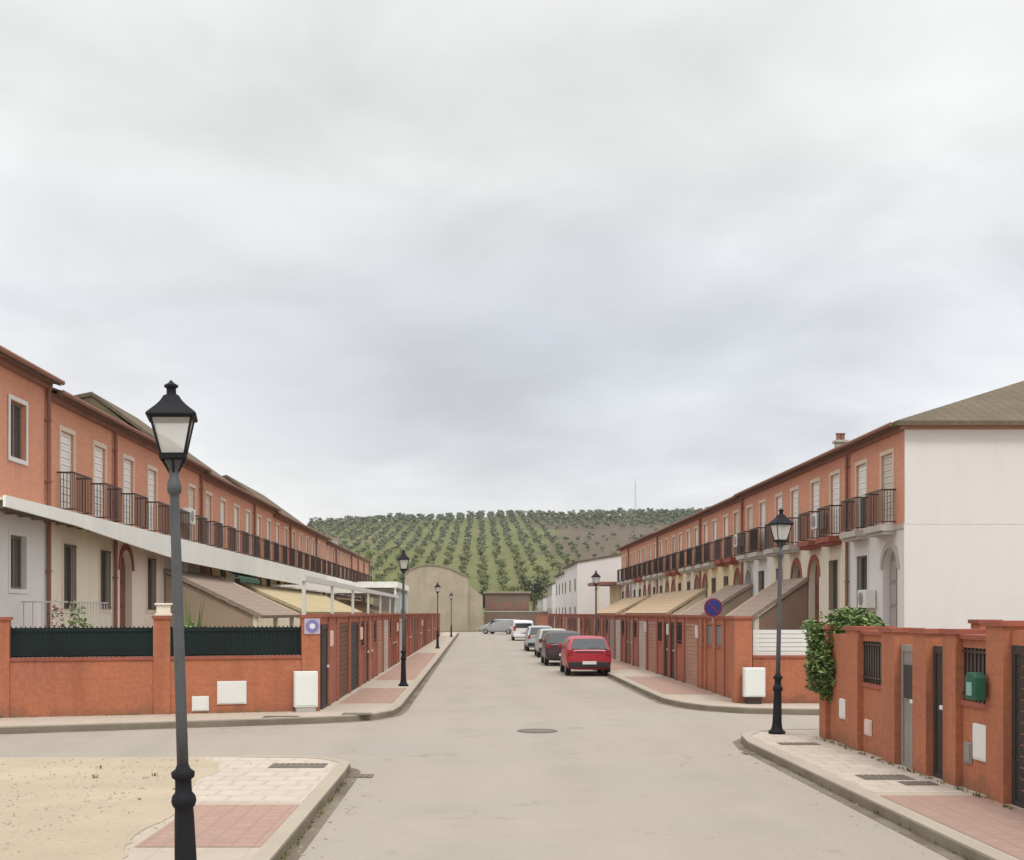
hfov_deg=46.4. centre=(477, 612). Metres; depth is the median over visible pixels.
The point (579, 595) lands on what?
white house
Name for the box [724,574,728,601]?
window
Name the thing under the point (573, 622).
garden wall
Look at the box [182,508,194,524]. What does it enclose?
air conditioner
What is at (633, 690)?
gutter
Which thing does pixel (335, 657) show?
garden wall
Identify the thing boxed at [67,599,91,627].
garden shrub
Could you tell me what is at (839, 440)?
chimney
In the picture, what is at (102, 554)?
window
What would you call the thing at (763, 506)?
balcony door
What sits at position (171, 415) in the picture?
street lamp
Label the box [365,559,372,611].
terraced house
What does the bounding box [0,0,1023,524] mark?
sky
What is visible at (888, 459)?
balcony door
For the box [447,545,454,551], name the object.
olive tree
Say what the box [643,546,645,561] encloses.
balcony door
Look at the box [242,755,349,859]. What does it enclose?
kerb
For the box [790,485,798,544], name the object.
balcony door
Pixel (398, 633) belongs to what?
garden wall
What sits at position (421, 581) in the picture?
barn
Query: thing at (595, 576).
street lamp
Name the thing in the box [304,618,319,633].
wall sign
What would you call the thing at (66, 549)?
window
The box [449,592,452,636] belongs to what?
street lamp
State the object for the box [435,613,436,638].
garden wall
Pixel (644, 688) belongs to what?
kerb
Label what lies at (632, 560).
terraced house
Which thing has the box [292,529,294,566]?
balcony door
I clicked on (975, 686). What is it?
mailbox
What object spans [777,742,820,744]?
manhole cover
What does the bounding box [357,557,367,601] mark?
terraced house
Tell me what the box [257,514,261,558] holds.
balcony door
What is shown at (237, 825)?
pink paving
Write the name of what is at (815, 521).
air conditioner
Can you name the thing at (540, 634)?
parked car
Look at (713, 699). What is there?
pavement
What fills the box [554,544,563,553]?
olive tree
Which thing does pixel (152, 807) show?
dirt spill
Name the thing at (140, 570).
terraced house
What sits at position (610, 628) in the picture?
garden wall
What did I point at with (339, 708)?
pavement
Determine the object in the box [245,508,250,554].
balcony door
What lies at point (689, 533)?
balcony door
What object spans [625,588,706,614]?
lean to roof
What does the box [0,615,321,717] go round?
front wall
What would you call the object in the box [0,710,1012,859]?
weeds
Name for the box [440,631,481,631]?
ground
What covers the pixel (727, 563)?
terraced house
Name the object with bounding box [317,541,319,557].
balcony door
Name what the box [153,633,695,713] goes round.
garden ground
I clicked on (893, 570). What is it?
front door
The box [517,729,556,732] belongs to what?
manhole cover
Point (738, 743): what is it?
gutter
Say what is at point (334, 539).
chimney
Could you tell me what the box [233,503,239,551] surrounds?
balcony door
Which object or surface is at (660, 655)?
garden wall
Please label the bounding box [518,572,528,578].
olive tree
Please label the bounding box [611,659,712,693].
pink paving
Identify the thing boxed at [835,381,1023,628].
terraced house
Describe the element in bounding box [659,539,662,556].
balcony door
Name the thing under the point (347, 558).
terraced house
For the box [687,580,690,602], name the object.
window
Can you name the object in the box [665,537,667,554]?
balcony door
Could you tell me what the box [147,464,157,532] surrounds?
balcony door
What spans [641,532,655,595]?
terraced house
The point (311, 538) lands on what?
balcony door
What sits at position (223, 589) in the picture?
lean to roof
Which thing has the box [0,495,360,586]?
canopy
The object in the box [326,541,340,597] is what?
terraced house
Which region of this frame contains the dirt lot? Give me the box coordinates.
[0,757,205,859]
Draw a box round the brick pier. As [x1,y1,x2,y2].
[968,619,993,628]
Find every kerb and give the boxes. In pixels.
[0,632,457,727]
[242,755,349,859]
[602,669,818,709]
[741,728,1015,859]
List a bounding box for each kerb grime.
[0,634,457,732]
[272,765,349,859]
[600,670,818,714]
[741,736,990,859]
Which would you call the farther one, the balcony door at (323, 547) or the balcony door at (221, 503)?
the balcony door at (323, 547)
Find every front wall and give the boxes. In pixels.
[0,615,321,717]
[730,616,894,702]
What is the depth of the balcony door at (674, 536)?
73.25 m
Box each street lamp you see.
[145,380,197,859]
[397,550,409,685]
[435,582,440,648]
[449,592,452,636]
[591,571,600,635]
[768,508,793,733]
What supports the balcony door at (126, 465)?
in the terraced house at (140, 570)
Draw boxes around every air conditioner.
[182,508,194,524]
[734,534,741,546]
[812,512,820,529]
[858,590,875,607]
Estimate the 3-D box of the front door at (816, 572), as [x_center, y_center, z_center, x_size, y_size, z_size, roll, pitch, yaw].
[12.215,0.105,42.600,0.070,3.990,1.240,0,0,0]
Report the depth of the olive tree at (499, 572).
242.02 m
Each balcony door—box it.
[59,424,75,511]
[93,440,106,519]
[122,453,134,526]
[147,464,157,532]
[188,482,195,540]
[205,490,212,546]
[220,497,226,549]
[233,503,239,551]
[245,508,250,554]
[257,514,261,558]
[266,518,270,559]
[276,522,279,562]
[284,526,287,564]
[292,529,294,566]
[299,532,301,550]
[305,535,308,553]
[311,538,313,554]
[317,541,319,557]
[322,543,324,573]
[622,555,623,579]
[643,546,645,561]
[648,544,650,559]
[653,542,655,558]
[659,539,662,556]
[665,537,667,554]
[672,534,675,552]
[678,532,681,551]
[687,528,690,547]
[694,525,697,565]
[703,521,707,561]
[712,518,716,561]
[723,513,728,558]
[733,509,738,556]
[746,504,752,553]
[759,498,765,551]
[775,492,782,547]
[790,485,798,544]
[810,477,819,539]
[829,469,840,535]
[855,458,867,529]
[880,447,893,523]
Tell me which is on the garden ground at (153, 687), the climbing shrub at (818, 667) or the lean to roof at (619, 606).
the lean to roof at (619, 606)
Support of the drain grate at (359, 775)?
on the road
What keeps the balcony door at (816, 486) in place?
in the terraced house at (824, 547)
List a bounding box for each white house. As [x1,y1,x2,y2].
[536,596,546,610]
[545,582,555,613]
[553,572,564,613]
[562,553,620,613]
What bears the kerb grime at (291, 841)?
on the road
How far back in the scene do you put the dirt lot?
14.09 m
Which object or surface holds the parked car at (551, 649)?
on the road
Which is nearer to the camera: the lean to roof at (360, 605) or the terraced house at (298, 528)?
the terraced house at (298, 528)
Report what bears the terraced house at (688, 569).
on the garden ground at (153, 687)
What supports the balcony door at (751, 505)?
in the terraced house at (755, 508)
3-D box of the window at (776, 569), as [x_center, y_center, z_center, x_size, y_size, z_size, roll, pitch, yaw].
[12.038,-0.940,47.400,0.225,1.880,1.150,0,0,0]
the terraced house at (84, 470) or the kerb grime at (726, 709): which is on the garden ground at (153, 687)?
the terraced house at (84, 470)
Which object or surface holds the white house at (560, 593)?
on the garden ground at (153, 687)
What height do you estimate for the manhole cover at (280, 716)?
0.014 m
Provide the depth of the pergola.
64.40 m
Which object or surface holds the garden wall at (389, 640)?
on the garden ground at (153, 687)
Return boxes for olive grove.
[306,506,709,551]
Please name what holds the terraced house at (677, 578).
on the garden ground at (153, 687)
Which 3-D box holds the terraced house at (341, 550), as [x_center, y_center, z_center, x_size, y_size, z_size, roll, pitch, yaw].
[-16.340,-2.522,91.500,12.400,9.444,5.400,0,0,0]
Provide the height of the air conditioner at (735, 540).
0.550 m
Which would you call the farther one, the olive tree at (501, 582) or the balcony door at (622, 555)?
the olive tree at (501, 582)
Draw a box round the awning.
[226,570,259,583]
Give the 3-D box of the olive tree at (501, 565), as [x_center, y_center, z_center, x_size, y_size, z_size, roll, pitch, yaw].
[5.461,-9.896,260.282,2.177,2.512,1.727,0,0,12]
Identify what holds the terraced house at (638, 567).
on the garden ground at (153, 687)
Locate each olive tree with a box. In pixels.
[417,548,426,557]
[443,558,451,564]
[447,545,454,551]
[458,554,467,561]
[477,549,485,556]
[479,577,487,584]
[479,584,489,589]
[495,574,507,586]
[496,568,505,579]
[496,578,507,587]
[499,562,507,568]
[504,585,516,590]
[518,566,527,572]
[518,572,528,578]
[534,564,541,576]
[538,567,549,574]
[540,575,549,587]
[541,546,549,553]
[547,553,554,559]
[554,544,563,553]
[563,558,569,564]
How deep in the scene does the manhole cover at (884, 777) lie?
15.01 m
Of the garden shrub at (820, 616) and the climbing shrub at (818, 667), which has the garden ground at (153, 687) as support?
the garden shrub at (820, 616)
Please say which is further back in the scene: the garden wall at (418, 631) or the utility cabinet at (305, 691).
the garden wall at (418, 631)
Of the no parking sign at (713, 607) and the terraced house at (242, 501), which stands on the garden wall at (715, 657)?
the no parking sign at (713, 607)
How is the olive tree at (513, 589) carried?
on the hill
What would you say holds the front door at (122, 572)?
in the terraced house at (140, 570)
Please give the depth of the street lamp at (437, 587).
69.95 m
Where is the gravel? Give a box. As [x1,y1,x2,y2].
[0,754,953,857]
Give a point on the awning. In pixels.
(246, 578)
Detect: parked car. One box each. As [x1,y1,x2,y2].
[479,619,517,633]
[510,620,532,640]
[523,626,551,650]
[533,628,565,656]
[539,631,580,664]
[558,636,610,674]
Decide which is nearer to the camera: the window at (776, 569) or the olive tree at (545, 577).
the window at (776, 569)
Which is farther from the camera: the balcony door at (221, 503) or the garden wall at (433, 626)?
the garden wall at (433, 626)
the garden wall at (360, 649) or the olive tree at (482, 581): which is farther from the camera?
the olive tree at (482, 581)
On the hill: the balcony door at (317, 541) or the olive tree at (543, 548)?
the olive tree at (543, 548)
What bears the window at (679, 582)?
in the terraced house at (677, 578)
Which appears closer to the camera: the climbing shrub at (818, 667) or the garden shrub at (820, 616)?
the climbing shrub at (818, 667)
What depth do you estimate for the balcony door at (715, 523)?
60.88 m
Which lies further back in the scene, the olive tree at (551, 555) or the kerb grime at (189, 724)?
the olive tree at (551, 555)
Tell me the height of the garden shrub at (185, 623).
1.979 m
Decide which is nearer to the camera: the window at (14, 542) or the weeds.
the weeds
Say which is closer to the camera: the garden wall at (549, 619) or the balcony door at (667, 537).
the balcony door at (667, 537)
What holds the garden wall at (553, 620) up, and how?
on the garden ground at (153, 687)
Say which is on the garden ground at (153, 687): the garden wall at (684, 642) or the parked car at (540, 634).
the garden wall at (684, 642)
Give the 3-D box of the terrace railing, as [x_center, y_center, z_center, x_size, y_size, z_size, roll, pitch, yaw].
[-9.925,0.920,28.950,1.250,2.380,3.100,0,0,0]
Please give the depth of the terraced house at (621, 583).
97.77 m
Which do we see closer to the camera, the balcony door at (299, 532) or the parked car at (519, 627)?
the balcony door at (299, 532)
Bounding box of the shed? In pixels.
[483,591,530,610]
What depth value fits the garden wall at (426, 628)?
77.70 m
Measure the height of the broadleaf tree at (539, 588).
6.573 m
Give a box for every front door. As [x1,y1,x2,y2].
[120,556,124,656]
[815,565,818,624]
[890,552,897,626]
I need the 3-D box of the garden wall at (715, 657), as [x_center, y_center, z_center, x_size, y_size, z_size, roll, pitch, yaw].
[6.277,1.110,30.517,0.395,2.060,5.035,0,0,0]
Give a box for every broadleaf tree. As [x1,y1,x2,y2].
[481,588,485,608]
[516,576,549,610]
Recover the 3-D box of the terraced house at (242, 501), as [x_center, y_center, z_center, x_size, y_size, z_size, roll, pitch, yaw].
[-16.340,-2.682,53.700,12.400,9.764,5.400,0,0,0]
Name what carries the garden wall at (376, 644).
on the garden ground at (153, 687)
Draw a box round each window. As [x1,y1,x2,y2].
[8,393,27,465]
[8,530,27,593]
[62,539,76,612]
[99,546,111,612]
[146,554,156,612]
[219,569,225,601]
[234,574,239,608]
[266,578,270,598]
[678,581,681,608]
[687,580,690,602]
[711,576,715,594]
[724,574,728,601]
[758,568,764,612]
[775,565,783,603]
[828,556,838,612]
[856,552,868,611]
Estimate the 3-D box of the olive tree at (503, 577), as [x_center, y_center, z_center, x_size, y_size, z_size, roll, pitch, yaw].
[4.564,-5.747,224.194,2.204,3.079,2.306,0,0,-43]
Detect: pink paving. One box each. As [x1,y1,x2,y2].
[135,804,299,846]
[340,653,436,702]
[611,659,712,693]
[880,795,1023,859]
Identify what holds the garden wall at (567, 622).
on the garden ground at (153, 687)
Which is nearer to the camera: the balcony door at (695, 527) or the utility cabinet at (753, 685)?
the utility cabinet at (753, 685)
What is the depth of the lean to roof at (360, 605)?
87.76 m
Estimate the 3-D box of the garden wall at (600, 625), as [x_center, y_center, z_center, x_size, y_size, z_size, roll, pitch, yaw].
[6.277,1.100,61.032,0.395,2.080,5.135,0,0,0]
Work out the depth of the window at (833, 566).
40.47 m
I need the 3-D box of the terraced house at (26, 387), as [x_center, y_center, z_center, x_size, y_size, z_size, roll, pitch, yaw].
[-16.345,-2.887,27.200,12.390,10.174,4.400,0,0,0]
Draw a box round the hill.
[310,515,682,624]
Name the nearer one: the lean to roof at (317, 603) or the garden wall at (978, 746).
the garden wall at (978, 746)
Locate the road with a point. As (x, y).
(455, 762)
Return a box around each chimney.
[332,536,338,543]
[832,433,848,447]
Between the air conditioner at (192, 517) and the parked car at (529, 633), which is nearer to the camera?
the air conditioner at (192, 517)
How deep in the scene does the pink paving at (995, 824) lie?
12.19 m
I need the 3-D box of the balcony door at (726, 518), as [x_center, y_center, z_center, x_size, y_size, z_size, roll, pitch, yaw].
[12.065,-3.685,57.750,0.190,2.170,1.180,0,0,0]
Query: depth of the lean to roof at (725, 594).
52.37 m
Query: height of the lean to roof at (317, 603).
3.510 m
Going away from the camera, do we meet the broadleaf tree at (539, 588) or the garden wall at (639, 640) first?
the garden wall at (639, 640)
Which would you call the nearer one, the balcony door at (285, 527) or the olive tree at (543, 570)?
the balcony door at (285, 527)
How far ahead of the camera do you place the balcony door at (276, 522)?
63.64 m
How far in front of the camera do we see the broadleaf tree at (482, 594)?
171.90 m
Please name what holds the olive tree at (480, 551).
on the hill
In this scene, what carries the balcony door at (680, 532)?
in the terraced house at (677, 578)
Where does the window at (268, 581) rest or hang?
in the terraced house at (269, 547)
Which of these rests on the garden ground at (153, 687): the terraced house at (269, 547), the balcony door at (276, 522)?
the terraced house at (269, 547)
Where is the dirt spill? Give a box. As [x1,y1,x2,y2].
[14,759,218,859]
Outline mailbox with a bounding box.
[965,672,985,700]
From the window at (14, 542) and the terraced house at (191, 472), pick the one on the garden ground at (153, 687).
the terraced house at (191, 472)
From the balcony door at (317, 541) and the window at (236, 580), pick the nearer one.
the window at (236, 580)
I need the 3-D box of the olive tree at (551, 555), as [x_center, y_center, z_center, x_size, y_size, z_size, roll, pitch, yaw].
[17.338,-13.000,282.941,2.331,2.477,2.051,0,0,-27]
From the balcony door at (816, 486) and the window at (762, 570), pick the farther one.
the window at (762, 570)
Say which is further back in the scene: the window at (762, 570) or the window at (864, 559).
the window at (762, 570)
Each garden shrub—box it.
[44,604,65,627]
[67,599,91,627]
[184,621,204,626]
[802,612,833,642]
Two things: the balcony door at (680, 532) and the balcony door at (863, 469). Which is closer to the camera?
the balcony door at (863, 469)
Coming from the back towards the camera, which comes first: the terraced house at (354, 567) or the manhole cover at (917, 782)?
the terraced house at (354, 567)
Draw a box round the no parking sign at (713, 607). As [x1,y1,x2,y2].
[704,598,722,622]
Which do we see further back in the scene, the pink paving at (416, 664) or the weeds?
the pink paving at (416, 664)
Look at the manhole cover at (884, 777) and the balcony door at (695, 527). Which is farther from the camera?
the balcony door at (695, 527)
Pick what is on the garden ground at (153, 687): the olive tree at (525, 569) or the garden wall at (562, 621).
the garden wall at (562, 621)
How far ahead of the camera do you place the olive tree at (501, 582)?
220.25 m
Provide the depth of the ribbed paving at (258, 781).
14.71 m
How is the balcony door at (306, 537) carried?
in the terraced house at (310, 536)
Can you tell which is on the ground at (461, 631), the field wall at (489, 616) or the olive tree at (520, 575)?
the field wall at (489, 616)
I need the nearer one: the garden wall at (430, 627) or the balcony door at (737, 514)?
the balcony door at (737, 514)
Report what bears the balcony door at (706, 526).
in the terraced house at (709, 534)
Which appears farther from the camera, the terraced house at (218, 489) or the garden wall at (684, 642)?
the terraced house at (218, 489)
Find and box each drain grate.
[346,774,373,777]
[741,752,758,754]
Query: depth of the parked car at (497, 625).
123.22 m
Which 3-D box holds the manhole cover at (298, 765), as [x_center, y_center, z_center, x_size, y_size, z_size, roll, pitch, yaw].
[-2.436,2.068,16.211,0.750,0.014,0.450,0,0,0]
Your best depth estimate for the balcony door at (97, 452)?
33.60 m
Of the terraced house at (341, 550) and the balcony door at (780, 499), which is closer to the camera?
the balcony door at (780, 499)
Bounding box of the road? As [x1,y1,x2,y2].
[0,632,950,859]
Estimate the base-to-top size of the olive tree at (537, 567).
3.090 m
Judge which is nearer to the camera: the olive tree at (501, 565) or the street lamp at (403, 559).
the street lamp at (403, 559)
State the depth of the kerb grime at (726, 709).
26.75 m
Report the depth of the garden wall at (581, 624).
70.90 m
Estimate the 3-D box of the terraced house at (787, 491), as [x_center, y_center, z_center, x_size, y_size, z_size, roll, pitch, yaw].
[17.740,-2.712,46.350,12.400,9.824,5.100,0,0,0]
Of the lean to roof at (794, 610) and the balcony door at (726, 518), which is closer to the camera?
the lean to roof at (794, 610)
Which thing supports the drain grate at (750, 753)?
on the road
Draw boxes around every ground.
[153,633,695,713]
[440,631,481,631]
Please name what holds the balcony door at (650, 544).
in the terraced house at (650, 538)
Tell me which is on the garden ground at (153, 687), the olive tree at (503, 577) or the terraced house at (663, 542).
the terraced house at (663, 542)
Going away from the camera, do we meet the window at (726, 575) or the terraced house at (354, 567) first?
the window at (726, 575)
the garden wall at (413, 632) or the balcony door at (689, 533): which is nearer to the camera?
the garden wall at (413, 632)
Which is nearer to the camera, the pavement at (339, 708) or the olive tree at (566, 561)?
the pavement at (339, 708)
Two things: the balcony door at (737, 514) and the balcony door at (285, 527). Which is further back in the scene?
the balcony door at (285, 527)
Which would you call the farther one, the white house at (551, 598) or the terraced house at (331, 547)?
the white house at (551, 598)
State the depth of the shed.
152.00 m
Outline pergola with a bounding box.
[271,575,398,614]
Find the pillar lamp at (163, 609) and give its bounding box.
[154,603,171,615]
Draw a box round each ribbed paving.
[166,757,333,802]
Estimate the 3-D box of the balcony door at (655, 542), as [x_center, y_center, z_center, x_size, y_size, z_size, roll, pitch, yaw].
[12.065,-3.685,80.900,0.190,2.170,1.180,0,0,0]
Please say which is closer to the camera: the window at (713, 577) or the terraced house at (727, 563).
the terraced house at (727, 563)
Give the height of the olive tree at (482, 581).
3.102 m
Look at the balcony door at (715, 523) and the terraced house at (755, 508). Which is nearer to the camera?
the terraced house at (755, 508)
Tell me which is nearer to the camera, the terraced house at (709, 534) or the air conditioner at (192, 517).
the air conditioner at (192, 517)
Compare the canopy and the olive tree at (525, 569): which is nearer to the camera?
the canopy
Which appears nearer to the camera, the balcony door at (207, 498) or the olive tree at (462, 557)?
the balcony door at (207, 498)
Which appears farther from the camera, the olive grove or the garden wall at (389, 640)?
the olive grove
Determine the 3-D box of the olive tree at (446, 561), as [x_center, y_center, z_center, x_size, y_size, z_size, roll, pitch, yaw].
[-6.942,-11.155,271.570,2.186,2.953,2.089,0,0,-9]
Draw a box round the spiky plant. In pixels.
[162,589,222,626]
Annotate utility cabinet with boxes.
[293,671,317,711]
[743,667,764,703]
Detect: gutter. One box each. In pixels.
[0,633,459,733]
[284,767,360,859]
[593,670,816,714]
[733,738,966,859]
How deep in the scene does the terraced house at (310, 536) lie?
75.21 m
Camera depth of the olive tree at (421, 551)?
304.71 m
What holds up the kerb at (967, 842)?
on the road
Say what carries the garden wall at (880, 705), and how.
on the pavement at (815, 732)
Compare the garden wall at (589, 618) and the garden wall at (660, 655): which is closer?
the garden wall at (660, 655)
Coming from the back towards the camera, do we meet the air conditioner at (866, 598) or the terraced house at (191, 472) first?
the terraced house at (191, 472)
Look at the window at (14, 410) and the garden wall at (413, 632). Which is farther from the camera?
the garden wall at (413, 632)
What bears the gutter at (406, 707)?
on the road
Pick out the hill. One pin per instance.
(622, 538)
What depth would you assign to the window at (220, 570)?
49.49 m
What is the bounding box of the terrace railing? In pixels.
[18,601,107,657]
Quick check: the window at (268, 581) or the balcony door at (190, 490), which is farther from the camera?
the window at (268, 581)
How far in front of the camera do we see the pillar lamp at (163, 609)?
24.53 m
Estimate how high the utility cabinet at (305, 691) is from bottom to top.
0.873 m
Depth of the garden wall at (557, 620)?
91.51 m
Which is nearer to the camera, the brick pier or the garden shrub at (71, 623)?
the brick pier
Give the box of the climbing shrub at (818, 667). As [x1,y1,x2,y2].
[800,606,887,703]
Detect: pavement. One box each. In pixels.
[0,632,456,725]
[123,757,337,859]
[610,658,818,707]
[753,730,1023,859]
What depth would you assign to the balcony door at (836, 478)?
40.21 m
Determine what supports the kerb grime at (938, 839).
on the road
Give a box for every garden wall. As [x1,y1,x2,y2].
[308,614,352,708]
[351,614,370,690]
[370,614,384,679]
[378,613,395,670]
[395,613,401,663]
[405,613,410,657]
[411,613,416,654]
[416,613,421,650]
[421,613,425,647]
[425,613,428,644]
[429,613,432,642]
[432,613,434,640]
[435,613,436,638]
[536,614,547,625]
[548,614,551,626]
[551,614,555,627]
[555,614,559,627]
[560,614,564,628]
[565,614,570,630]
[570,614,576,631]
[577,614,584,635]
[584,614,594,635]
[593,614,603,637]
[602,614,619,658]
[614,614,629,663]
[629,614,655,669]
[647,615,670,677]
[669,615,708,687]
[698,616,752,698]
[817,625,942,775]
[933,620,1023,808]
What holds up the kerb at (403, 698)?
on the road
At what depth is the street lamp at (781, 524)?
20.51 m
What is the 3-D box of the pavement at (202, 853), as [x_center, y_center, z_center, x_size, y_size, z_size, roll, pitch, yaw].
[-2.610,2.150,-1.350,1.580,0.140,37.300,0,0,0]
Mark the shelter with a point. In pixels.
(394, 588)
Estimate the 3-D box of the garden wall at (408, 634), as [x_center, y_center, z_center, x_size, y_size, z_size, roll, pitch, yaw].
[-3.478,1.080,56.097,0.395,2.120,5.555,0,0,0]
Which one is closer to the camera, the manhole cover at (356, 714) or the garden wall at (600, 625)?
the manhole cover at (356, 714)
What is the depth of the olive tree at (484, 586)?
213.72 m
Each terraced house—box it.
[0,345,64,657]
[51,388,128,656]
[74,392,211,602]
[118,425,170,677]
[188,452,239,603]
[222,475,296,606]
[230,488,262,608]
[249,487,310,609]
[253,500,281,599]
[303,528,321,614]
[317,534,331,595]
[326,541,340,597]
[335,546,348,602]
[343,550,355,604]
[352,554,361,598]
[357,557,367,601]
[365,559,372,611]
[616,546,626,611]
[624,542,637,608]
[632,538,646,603]
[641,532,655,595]
[652,528,670,614]
[663,522,684,612]
[677,515,698,603]
[693,506,719,614]
[711,496,740,604]
[733,483,770,654]
[760,467,804,606]
[793,448,844,625]
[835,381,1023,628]
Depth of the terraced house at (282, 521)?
64.10 m
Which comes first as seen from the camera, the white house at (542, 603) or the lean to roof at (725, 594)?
the lean to roof at (725, 594)
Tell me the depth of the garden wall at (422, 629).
72.33 m
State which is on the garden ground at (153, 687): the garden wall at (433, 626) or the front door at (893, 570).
the garden wall at (433, 626)
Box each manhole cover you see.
[263,716,298,716]
[268,763,327,767]
[341,713,371,714]
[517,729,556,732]
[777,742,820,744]
[856,774,914,779]
[897,781,938,784]
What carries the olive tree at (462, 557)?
on the hill
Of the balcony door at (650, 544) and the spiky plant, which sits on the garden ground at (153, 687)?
the spiky plant
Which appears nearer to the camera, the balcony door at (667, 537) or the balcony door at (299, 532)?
the balcony door at (299, 532)
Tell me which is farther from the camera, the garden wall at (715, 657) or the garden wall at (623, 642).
the garden wall at (623, 642)
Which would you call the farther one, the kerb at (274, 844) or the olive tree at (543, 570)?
the olive tree at (543, 570)
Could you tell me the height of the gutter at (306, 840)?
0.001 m
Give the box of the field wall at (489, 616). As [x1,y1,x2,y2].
[484,611,547,625]
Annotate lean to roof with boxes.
[163,569,298,655]
[240,583,361,626]
[328,595,388,613]
[597,596,649,613]
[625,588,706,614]
[680,583,752,655]
[726,577,809,642]
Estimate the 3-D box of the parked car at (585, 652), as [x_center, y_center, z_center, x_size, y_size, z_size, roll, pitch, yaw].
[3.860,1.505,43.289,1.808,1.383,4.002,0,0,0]
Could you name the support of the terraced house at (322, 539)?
on the garden ground at (153, 687)
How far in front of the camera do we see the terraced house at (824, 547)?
41.08 m
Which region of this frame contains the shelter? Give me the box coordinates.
[356,582,408,612]
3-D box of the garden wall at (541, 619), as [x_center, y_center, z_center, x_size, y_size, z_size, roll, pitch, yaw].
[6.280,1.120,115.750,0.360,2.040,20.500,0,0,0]
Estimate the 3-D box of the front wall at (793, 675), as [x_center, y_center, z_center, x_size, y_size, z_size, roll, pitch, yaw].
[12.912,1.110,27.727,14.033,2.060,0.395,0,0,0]
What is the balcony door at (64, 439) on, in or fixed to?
in the terraced house at (84, 470)
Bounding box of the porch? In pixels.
[588,582,620,612]
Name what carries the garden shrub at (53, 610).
on the garden ground at (153, 687)
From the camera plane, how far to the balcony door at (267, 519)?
60.82 m
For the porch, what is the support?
on the garden ground at (153, 687)
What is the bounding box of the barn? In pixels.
[405,564,482,630]

